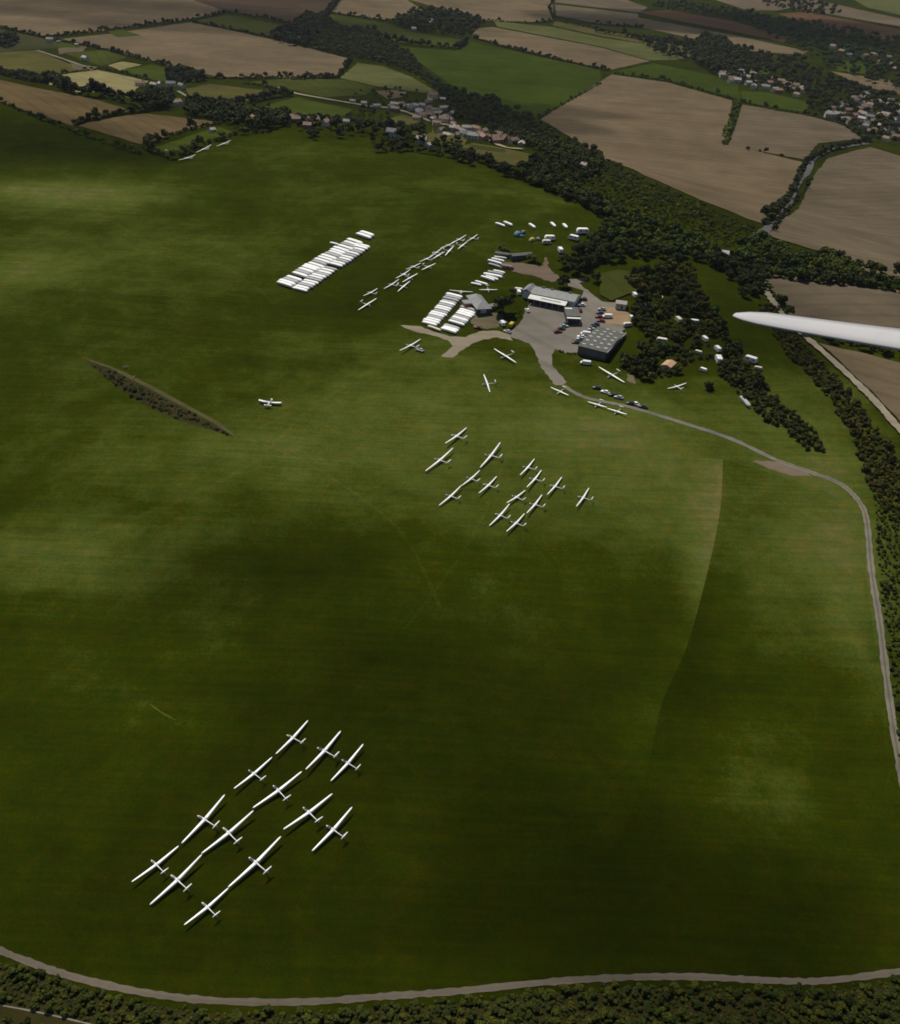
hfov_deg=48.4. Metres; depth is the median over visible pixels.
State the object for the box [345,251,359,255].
glider trailer
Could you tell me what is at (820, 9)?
woodland
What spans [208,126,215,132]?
house
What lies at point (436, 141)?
hedge
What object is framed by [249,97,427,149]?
woodland
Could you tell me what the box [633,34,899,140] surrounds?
woodland
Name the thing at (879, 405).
chalk track
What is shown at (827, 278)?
broadleaf tree
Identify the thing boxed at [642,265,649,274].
broadleaf tree
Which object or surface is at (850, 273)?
broadleaf tree
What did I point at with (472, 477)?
glider
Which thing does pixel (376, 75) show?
field
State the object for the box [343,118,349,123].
house
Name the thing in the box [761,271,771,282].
broadleaf tree
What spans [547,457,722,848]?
mown edge band
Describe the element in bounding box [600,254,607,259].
broadleaf tree
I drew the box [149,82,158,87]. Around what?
house
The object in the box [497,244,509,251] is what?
hedge
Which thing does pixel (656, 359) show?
broadleaf tree
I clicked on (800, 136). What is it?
field
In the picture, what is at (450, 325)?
glider trailer
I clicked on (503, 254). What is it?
shed
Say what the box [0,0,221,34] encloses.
field
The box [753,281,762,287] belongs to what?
broadleaf tree
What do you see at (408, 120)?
field
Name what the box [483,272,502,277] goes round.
glider trailer
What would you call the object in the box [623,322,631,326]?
caravan
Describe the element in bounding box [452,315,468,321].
glider trailer
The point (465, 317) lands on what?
glider trailer
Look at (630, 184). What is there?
woodland
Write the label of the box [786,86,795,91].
house
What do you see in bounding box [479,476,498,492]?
glider
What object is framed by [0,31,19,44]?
woodland
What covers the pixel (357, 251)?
glider trailer
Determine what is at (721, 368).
broadleaf tree
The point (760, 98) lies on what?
field
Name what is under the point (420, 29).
hedge
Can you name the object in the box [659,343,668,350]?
broadleaf tree
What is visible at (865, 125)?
house
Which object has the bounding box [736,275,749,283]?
broadleaf tree
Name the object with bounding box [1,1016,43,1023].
scrub
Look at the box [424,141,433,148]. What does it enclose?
house
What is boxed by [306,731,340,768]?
glider
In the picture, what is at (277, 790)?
glider
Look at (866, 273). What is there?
broadleaf tree
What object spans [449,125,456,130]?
house
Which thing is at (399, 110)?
village street
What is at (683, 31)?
field
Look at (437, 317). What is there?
glider trailer
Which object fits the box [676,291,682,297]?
broadleaf tree
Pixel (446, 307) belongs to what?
glider trailer
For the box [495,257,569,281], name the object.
dirt yard
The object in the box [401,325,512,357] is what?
chalk track
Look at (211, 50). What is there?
field
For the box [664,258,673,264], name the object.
broadleaf tree
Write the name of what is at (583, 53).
field
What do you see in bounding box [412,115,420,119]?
house
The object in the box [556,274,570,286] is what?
broadleaf tree
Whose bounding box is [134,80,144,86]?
house
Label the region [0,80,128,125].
field
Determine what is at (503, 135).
house
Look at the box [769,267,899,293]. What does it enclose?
hedge
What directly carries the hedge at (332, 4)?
on the ground at (252, 618)
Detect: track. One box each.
[0,311,379,324]
[0,351,400,559]
[0,354,399,561]
[0,946,899,1005]
[1,309,375,322]
[51,183,292,321]
[53,183,294,321]
[149,704,175,719]
[249,439,438,607]
[251,439,441,606]
[344,439,512,702]
[346,439,514,702]
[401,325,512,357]
[562,385,899,785]
[761,280,899,432]
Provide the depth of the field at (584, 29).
1924.42 m
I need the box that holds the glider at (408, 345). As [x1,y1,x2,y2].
[401,339,419,349]
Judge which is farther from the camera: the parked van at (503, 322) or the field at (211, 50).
the field at (211, 50)
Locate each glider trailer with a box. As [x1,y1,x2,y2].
[277,280,292,286]
[279,278,295,285]
[283,277,298,283]
[286,275,301,281]
[292,271,307,277]
[292,286,307,291]
[295,269,310,274]
[295,284,309,289]
[297,282,313,287]
[298,267,313,273]
[301,265,317,271]
[301,281,315,285]
[303,279,318,283]
[304,263,320,269]
[306,277,321,281]
[308,261,324,267]
[308,275,322,279]
[311,259,326,265]
[311,273,327,278]
[314,257,331,264]
[314,271,329,276]
[317,255,333,261]
[318,270,331,274]
[321,253,337,259]
[321,268,334,272]
[324,251,340,257]
[328,250,342,254]
[330,248,345,253]
[330,262,342,266]
[333,246,348,250]
[336,259,349,263]
[338,244,352,248]
[338,257,351,261]
[340,255,353,259]
[341,242,355,247]
[343,240,357,244]
[343,253,356,257]
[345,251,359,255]
[347,238,362,243]
[348,249,362,253]
[352,247,364,251]
[355,245,367,249]
[356,232,371,238]
[359,230,373,236]
[422,320,436,325]
[423,318,439,323]
[426,316,440,321]
[427,314,442,319]
[427,325,440,330]
[429,312,443,317]
[430,310,448,316]
[433,309,447,313]
[434,306,449,311]
[436,305,451,309]
[438,302,453,307]
[440,300,455,305]
[441,327,457,333]
[443,296,458,301]
[443,323,459,329]
[443,325,458,331]
[445,294,460,299]
[446,292,462,297]
[448,319,464,325]
[450,317,466,323]
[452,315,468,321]
[454,314,469,319]
[455,311,471,317]
[457,310,474,316]
[459,308,476,314]
[460,305,475,311]
[481,275,494,280]
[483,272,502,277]
[487,270,504,275]
[488,259,501,264]
[739,396,750,406]
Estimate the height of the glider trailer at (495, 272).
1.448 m
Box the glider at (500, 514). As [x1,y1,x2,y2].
[489,504,510,525]
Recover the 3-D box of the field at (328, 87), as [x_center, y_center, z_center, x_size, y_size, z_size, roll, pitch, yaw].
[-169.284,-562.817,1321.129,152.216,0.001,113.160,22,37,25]
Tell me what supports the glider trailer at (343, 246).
on the ground at (252, 618)
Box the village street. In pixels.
[278,87,522,148]
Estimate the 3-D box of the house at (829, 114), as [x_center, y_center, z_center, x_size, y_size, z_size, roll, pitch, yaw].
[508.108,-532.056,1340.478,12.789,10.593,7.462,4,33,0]
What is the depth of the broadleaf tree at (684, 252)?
576.62 m
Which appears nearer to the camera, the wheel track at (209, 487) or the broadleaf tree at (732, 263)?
the wheel track at (209, 487)
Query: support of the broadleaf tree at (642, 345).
on the ground at (252, 618)
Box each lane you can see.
[36,50,84,66]
[568,277,589,292]
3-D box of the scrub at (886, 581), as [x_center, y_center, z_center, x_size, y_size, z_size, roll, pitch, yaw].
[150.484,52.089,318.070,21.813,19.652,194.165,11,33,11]
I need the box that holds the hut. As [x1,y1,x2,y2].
[661,360,676,370]
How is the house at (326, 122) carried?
on the ground at (252, 618)
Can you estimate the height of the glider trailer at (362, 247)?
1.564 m
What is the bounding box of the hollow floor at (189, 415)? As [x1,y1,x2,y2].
[83,358,233,436]
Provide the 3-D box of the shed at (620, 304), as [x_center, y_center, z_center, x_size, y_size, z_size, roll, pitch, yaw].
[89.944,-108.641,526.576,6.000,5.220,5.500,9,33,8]
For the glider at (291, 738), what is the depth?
290.77 m
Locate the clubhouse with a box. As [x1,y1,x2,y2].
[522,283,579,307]
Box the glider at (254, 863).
[228,836,280,887]
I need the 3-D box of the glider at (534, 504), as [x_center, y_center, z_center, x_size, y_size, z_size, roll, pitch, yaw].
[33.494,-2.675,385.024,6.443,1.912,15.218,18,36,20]
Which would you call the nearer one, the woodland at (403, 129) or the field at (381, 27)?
the woodland at (403, 129)
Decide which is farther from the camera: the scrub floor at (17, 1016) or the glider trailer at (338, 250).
the glider trailer at (338, 250)
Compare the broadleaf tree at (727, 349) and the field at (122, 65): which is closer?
the broadleaf tree at (727, 349)
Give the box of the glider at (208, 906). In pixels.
[184,888,228,924]
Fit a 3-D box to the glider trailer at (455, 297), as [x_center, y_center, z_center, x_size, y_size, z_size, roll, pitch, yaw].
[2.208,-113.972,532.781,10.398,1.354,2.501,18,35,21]
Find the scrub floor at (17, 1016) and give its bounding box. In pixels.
[0,963,899,1023]
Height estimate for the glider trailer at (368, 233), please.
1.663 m
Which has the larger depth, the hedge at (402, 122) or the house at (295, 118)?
the hedge at (402, 122)
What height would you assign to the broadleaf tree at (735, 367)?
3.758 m
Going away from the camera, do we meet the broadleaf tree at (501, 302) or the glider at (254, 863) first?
the glider at (254, 863)
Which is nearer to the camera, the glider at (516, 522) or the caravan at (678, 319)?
the glider at (516, 522)
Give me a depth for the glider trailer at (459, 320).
511.01 m
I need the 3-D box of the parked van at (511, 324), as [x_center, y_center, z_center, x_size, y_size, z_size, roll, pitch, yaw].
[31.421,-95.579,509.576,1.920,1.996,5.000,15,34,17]
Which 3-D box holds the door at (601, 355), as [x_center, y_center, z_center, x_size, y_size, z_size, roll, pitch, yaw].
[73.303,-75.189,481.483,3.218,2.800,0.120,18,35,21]
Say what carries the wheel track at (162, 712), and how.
on the ground at (252, 618)
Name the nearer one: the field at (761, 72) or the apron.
the apron
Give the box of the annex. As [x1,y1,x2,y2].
[563,307,580,322]
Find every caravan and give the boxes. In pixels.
[542,239,550,243]
[544,235,554,239]
[557,247,562,252]
[567,234,578,240]
[574,227,588,233]
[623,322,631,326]
[656,337,667,342]
[675,316,681,322]
[699,367,707,371]
[701,335,708,341]
[714,345,721,351]
[715,354,722,363]
[742,355,757,363]
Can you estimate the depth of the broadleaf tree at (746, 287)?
535.39 m
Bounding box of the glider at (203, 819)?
[182,794,224,842]
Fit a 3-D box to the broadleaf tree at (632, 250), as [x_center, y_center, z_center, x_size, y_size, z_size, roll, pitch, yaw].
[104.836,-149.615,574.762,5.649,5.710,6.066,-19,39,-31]
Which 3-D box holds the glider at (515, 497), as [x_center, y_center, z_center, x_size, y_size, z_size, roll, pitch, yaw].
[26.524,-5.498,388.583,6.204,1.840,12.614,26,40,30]
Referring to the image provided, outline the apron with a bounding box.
[510,290,630,384]
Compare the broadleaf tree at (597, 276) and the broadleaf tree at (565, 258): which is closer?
the broadleaf tree at (597, 276)
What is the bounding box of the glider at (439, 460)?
[425,448,452,470]
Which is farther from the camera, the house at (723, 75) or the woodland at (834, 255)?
the house at (723, 75)
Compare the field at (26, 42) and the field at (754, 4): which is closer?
the field at (26, 42)
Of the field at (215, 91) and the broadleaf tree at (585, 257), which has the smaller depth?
the broadleaf tree at (585, 257)
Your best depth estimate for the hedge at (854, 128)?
1337.98 m
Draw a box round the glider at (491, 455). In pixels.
[480,443,501,466]
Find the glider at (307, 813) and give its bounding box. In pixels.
[284,794,331,828]
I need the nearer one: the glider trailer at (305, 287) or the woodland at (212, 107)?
the glider trailer at (305, 287)
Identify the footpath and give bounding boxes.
[0,1004,90,1023]
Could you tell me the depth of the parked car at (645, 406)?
444.70 m
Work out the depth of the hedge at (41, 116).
741.31 m
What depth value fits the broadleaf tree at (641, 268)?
554.46 m
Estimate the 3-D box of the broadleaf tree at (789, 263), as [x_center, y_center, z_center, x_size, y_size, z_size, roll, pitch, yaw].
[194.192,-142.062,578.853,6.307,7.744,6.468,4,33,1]
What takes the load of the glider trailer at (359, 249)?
on the ground at (252, 618)
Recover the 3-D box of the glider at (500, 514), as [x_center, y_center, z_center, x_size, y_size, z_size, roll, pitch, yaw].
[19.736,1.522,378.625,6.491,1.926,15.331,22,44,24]
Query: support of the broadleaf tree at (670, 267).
on the ground at (252, 618)
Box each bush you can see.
[703,381,713,389]
[770,396,778,400]
[813,443,821,449]
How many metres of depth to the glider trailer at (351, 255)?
569.98 m
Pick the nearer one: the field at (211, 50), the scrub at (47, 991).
the scrub at (47, 991)
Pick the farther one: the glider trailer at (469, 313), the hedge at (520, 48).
the hedge at (520, 48)
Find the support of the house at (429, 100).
on the ground at (252, 618)
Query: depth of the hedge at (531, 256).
566.13 m
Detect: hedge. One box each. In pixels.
[0,25,108,37]
[0,65,76,92]
[0,97,141,154]
[46,33,205,74]
[47,66,151,80]
[68,78,147,102]
[71,100,160,123]
[106,9,225,30]
[141,136,188,158]
[145,116,221,139]
[182,127,268,153]
[192,18,348,57]
[206,71,337,78]
[216,86,293,102]
[227,9,294,23]
[244,79,290,94]
[291,55,352,79]
[321,0,339,16]
[332,11,387,21]
[342,11,426,32]
[373,140,475,166]
[379,32,469,48]
[395,120,425,131]
[431,134,461,145]
[442,141,614,213]
[472,34,610,70]
[488,17,641,36]
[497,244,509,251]
[525,253,540,264]
[537,82,601,117]
[547,0,555,19]
[592,20,643,27]
[593,26,753,49]
[614,71,732,99]
[721,97,741,144]
[741,99,861,136]
[760,134,872,224]
[766,284,795,314]
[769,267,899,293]
[771,177,813,229]
[821,337,899,355]
[864,260,899,280]
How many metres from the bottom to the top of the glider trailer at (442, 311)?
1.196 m
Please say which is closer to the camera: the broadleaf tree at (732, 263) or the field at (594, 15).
the broadleaf tree at (732, 263)
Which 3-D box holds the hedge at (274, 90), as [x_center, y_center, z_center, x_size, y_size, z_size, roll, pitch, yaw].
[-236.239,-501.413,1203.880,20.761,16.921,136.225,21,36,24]
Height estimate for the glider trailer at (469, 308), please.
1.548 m
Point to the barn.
(478, 303)
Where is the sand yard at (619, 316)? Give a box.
[602,306,630,324]
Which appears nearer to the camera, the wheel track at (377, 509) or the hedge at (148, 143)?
the wheel track at (377, 509)
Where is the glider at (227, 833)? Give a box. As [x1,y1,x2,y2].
[201,810,253,853]
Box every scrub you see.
[0,963,899,1023]
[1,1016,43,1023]
[91,363,228,433]
[618,261,755,386]
[724,342,752,371]
[758,302,899,518]
[873,494,899,756]
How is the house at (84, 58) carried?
on the ground at (252, 618)
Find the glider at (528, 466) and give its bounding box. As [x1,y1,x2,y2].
[520,459,537,474]
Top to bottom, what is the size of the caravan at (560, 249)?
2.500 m
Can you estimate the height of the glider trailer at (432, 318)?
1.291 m
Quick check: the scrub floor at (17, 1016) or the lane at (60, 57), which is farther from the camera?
the lane at (60, 57)
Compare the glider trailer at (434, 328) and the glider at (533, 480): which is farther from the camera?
the glider trailer at (434, 328)
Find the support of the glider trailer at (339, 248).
on the ground at (252, 618)
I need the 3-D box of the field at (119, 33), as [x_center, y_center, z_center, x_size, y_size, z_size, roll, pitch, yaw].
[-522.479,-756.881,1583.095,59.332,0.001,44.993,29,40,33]
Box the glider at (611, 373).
[599,367,623,381]
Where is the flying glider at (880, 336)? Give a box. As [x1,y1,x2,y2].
[733,312,899,350]
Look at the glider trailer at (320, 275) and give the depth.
548.47 m
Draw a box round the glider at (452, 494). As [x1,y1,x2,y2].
[439,486,460,504]
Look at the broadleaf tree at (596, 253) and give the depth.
565.16 m
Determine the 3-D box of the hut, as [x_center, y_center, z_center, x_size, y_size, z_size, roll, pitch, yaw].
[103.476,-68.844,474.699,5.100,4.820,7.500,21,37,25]
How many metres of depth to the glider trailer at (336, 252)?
571.23 m
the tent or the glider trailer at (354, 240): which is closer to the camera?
the glider trailer at (354, 240)
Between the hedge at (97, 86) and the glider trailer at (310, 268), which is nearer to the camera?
the glider trailer at (310, 268)
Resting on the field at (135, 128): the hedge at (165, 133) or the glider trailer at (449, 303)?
the hedge at (165, 133)
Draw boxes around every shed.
[495,251,510,257]
[501,264,513,269]
[509,252,533,260]
[615,300,627,309]
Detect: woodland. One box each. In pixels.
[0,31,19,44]
[142,85,175,106]
[164,65,206,81]
[182,92,292,126]
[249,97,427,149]
[270,20,318,45]
[291,10,604,167]
[352,86,517,144]
[391,5,485,34]
[508,166,899,285]
[516,146,600,183]
[538,131,754,244]
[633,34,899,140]
[651,0,899,87]
[692,31,746,69]
[762,0,841,13]
[815,246,864,273]
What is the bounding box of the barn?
[461,294,491,314]
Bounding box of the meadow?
[586,460,887,943]
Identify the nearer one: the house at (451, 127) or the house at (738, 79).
the house at (451, 127)
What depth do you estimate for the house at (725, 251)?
584.44 m
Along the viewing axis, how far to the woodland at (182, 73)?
1295.73 m
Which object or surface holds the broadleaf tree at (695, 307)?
on the ground at (252, 618)
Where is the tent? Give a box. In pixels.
[514,231,520,236]
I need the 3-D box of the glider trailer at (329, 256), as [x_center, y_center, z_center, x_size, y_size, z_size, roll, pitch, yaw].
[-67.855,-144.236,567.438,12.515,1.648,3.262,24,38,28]
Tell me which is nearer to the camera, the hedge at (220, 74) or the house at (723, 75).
the hedge at (220, 74)
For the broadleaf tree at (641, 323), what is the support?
on the ground at (252, 618)
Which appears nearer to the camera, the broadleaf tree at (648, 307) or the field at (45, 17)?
the broadleaf tree at (648, 307)
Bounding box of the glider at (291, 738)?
[276,720,307,753]
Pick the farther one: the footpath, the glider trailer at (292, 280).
the glider trailer at (292, 280)
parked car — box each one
[592,385,601,389]
[600,390,609,393]
[614,395,623,399]
[638,404,647,408]
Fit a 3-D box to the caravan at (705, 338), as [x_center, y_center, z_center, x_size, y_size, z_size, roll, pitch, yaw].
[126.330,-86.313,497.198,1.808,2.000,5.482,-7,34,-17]
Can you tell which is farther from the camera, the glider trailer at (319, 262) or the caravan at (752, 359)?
the glider trailer at (319, 262)
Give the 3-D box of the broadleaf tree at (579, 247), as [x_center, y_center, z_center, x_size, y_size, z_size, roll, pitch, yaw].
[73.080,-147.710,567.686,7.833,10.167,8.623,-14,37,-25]
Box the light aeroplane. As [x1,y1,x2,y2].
[258,398,281,405]
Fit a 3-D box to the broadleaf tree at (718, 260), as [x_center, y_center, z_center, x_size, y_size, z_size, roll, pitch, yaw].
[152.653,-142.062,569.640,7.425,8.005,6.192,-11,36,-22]
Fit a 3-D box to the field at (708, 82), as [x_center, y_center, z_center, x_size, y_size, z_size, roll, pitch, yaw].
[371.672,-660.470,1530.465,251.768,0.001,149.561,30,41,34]
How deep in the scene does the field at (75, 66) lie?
1332.94 m
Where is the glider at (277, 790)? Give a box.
[253,771,301,807]
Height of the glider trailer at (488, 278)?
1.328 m
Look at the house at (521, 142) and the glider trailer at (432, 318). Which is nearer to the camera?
the glider trailer at (432, 318)
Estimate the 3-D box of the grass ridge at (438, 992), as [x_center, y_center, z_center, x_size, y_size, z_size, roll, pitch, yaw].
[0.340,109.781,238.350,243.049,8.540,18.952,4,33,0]
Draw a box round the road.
[756,143,868,233]
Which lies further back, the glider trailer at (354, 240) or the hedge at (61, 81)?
the hedge at (61, 81)
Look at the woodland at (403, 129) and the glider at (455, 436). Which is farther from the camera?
the woodland at (403, 129)
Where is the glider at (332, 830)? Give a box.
[312,807,351,850]
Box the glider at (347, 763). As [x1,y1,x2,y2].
[331,744,362,780]
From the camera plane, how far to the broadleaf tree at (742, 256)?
574.31 m
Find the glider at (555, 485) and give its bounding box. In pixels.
[547,477,564,494]
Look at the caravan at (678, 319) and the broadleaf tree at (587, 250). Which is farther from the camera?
the broadleaf tree at (587, 250)
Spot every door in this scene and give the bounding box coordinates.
[578,347,584,353]
[585,349,591,355]
[592,351,598,356]
[599,352,605,358]
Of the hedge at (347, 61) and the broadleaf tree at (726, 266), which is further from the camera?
the hedge at (347, 61)
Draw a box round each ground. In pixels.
[0,0,899,1014]
[471,312,502,328]
[627,374,635,383]
[753,460,811,476]
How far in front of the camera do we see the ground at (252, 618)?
359.87 m
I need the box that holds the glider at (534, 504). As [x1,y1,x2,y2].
[527,495,544,512]
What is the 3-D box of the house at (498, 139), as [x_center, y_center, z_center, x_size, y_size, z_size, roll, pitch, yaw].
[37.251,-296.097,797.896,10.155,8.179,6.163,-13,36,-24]
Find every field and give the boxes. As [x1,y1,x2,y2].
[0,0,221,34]
[0,29,60,51]
[0,50,95,73]
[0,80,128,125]
[49,70,147,93]
[50,41,80,47]
[58,45,86,53]
[64,22,346,77]
[64,50,125,65]
[71,63,96,69]
[79,114,217,143]
[108,30,137,36]
[108,61,140,69]
[124,65,202,83]
[155,127,233,152]
[186,84,267,100]
[195,0,330,23]
[198,15,281,37]
[253,78,373,96]
[253,97,351,115]
[328,14,459,46]
[331,0,421,19]
[340,63,433,92]
[376,90,406,98]
[385,115,421,124]
[397,41,600,118]
[411,0,553,21]
[411,127,466,145]
[463,143,529,165]
[469,144,505,152]
[473,27,648,69]
[495,21,690,59]
[541,74,801,222]
[553,21,689,50]
[555,0,646,11]
[555,4,638,25]
[600,270,643,299]
[611,63,739,97]
[638,18,806,54]
[640,10,790,41]
[717,0,791,9]
[729,105,860,158]
[741,91,807,111]
[749,66,770,74]
[760,0,899,25]
[766,275,899,328]
[769,147,899,276]
[780,12,899,40]
[820,343,899,419]
[832,71,899,94]
[834,61,868,73]
[855,0,899,14]
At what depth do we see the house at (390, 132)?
768.23 m
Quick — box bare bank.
[83,357,237,438]
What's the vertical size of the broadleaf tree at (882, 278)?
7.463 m
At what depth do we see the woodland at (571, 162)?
717.26 m
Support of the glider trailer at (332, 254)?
on the ground at (252, 618)
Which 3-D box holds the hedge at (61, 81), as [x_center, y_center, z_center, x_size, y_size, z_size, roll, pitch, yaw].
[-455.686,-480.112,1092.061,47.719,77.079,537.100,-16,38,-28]
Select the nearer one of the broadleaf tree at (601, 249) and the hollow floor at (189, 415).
the hollow floor at (189, 415)
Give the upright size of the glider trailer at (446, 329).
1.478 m
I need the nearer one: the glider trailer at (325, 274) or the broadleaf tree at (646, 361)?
the broadleaf tree at (646, 361)
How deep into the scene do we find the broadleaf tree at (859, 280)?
571.90 m
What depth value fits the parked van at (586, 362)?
478.20 m
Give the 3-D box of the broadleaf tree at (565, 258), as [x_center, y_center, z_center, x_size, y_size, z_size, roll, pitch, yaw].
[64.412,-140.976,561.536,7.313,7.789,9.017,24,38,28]
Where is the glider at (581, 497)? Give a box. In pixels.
[576,488,592,505]
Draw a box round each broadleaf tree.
[493,296,514,313]
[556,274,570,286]
[557,253,572,266]
[569,262,578,271]
[571,243,584,257]
[575,253,591,264]
[575,262,586,275]
[582,248,590,253]
[584,241,595,250]
[590,250,600,257]
[591,271,600,281]
[596,245,607,257]
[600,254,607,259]
[609,246,616,252]
[615,248,625,257]
[620,241,632,249]
[620,352,629,358]
[628,246,637,253]
[629,355,638,361]
[634,358,641,364]
[636,292,647,303]
[636,340,652,353]
[637,321,645,328]
[638,266,645,271]
[641,248,648,257]
[641,302,654,312]
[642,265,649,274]
[642,357,652,365]
[645,348,655,357]
[649,325,657,336]
[651,357,659,365]
[657,246,667,256]
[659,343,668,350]
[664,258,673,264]
[664,341,671,347]
[665,248,674,255]
[666,264,674,269]
[669,253,680,261]
[675,246,681,252]
[675,283,687,291]
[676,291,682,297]
[680,249,686,255]
[681,306,690,312]
[684,319,693,325]
[689,304,701,311]
[690,251,699,259]
[690,322,698,330]
[693,339,700,345]
[698,320,704,325]
[706,326,715,333]
[707,253,716,264]
[710,305,719,311]
[713,255,725,268]
[715,319,722,325]
[717,364,725,373]
[721,319,727,326]
[722,346,734,354]
[723,256,731,266]
[724,263,730,270]
[725,270,734,277]
[727,259,738,267]
[729,373,737,380]
[732,339,741,347]
[732,365,739,370]
[734,376,745,383]
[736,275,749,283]
[737,252,751,262]
[738,365,746,372]
[742,284,750,296]
[750,286,759,295]
[752,374,765,385]
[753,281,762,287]
[756,270,765,280]
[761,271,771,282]
[777,269,784,276]
[781,261,792,266]
[809,270,819,277]
[814,276,823,281]
[816,267,822,274]
[821,274,830,282]
[822,273,832,282]
[830,266,839,272]
[835,275,844,284]
[840,272,851,277]
[843,274,855,282]
[855,277,863,284]
[862,271,871,277]
[871,273,881,283]
[878,274,888,281]
[883,280,890,286]
[893,278,899,286]
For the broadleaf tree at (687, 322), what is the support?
on the ground at (252, 618)
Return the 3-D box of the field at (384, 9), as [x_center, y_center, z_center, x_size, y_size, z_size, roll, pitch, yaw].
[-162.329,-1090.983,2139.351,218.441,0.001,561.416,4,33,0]
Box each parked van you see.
[499,320,505,325]
[508,321,514,326]
[580,331,590,334]
[580,359,590,365]
[603,313,612,317]
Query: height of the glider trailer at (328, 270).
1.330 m
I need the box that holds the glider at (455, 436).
[446,427,467,442]
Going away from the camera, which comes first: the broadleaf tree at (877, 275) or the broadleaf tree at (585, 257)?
the broadleaf tree at (585, 257)
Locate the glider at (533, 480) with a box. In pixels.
[527,470,544,486]
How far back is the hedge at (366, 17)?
1904.24 m
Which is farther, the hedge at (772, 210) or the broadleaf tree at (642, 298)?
the hedge at (772, 210)
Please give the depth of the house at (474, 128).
1143.59 m
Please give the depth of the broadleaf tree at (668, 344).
487.81 m
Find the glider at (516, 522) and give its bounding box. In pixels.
[507,513,525,530]
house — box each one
[46,36,52,41]
[81,55,89,60]
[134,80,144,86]
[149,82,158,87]
[165,80,175,86]
[169,97,182,106]
[177,82,185,88]
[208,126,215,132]
[289,114,300,122]
[303,121,314,128]
[305,114,319,121]
[320,116,329,126]
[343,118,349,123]
[372,103,380,108]
[385,127,401,138]
[391,105,399,111]
[406,104,414,110]
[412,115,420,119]
[415,135,427,143]
[418,111,428,117]
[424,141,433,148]
[425,97,432,102]
[425,105,431,110]
[427,91,437,98]
[432,120,440,125]
[436,126,445,132]
[438,115,449,123]
[439,105,447,110]
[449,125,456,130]
[454,126,461,131]
[462,124,471,129]
[462,130,473,137]
[467,131,479,140]
[471,125,481,131]
[479,132,488,141]
[480,127,487,132]
[489,135,503,144]
[491,133,505,142]
[508,136,519,144]
[518,139,524,146]
[715,250,729,253]
[719,72,728,77]
[727,77,734,82]
[734,77,741,82]
[744,80,752,84]
[761,84,770,89]
[774,88,782,92]
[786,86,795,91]
[793,92,801,97]
[824,111,834,117]
[829,44,836,48]
[834,111,841,117]
[843,107,852,113]
[851,112,858,118]
[857,115,866,120]
[861,123,869,128]
[866,128,876,135]
[881,135,890,141]
[889,117,898,122]
[891,133,899,140]
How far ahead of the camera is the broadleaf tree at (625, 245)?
577.03 m
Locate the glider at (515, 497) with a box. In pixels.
[507,490,525,502]
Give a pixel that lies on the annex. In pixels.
(572, 314)
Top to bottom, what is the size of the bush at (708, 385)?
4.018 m
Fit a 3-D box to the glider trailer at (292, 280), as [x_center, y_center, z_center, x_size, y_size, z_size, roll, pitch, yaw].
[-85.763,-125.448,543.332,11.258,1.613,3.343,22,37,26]
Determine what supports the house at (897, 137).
on the ground at (252, 618)
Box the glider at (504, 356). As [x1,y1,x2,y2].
[495,349,515,361]
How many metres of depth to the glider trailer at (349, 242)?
582.90 m
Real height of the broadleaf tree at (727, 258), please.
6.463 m
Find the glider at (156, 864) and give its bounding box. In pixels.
[132,846,178,881]
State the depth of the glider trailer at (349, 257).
567.66 m
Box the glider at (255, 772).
[234,757,271,788]
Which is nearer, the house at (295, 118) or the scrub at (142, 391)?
the scrub at (142, 391)
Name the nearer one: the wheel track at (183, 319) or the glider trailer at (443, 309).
the wheel track at (183, 319)
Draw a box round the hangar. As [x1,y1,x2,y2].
[577,326,626,360]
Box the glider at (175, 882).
[150,854,201,904]
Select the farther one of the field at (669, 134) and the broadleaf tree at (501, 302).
the field at (669, 134)
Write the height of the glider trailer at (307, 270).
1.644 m
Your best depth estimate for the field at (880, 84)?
1612.92 m
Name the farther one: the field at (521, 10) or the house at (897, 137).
the field at (521, 10)
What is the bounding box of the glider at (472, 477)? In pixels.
[461,470,479,485]
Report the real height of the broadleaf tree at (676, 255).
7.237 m
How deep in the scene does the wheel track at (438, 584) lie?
345.32 m
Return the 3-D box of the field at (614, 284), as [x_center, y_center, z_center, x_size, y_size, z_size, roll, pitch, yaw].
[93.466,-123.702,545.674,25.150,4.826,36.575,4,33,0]
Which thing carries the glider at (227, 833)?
on the ground at (252, 618)
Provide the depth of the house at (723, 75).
1564.93 m
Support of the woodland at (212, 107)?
on the ground at (252, 618)
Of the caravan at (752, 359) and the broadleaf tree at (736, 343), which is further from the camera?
the broadleaf tree at (736, 343)
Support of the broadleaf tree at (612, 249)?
on the ground at (252, 618)
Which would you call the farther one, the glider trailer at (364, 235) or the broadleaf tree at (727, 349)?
the glider trailer at (364, 235)
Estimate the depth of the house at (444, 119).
1171.46 m
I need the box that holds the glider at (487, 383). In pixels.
[482,375,495,391]
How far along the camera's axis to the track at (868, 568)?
365.50 m
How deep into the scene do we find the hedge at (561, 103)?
1322.80 m
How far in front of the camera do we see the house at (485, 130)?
1134.56 m
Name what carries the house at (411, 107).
on the ground at (252, 618)
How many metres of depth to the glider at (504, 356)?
482.98 m
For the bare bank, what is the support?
on the ground at (252, 618)
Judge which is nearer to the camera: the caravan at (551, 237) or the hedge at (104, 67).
the caravan at (551, 237)

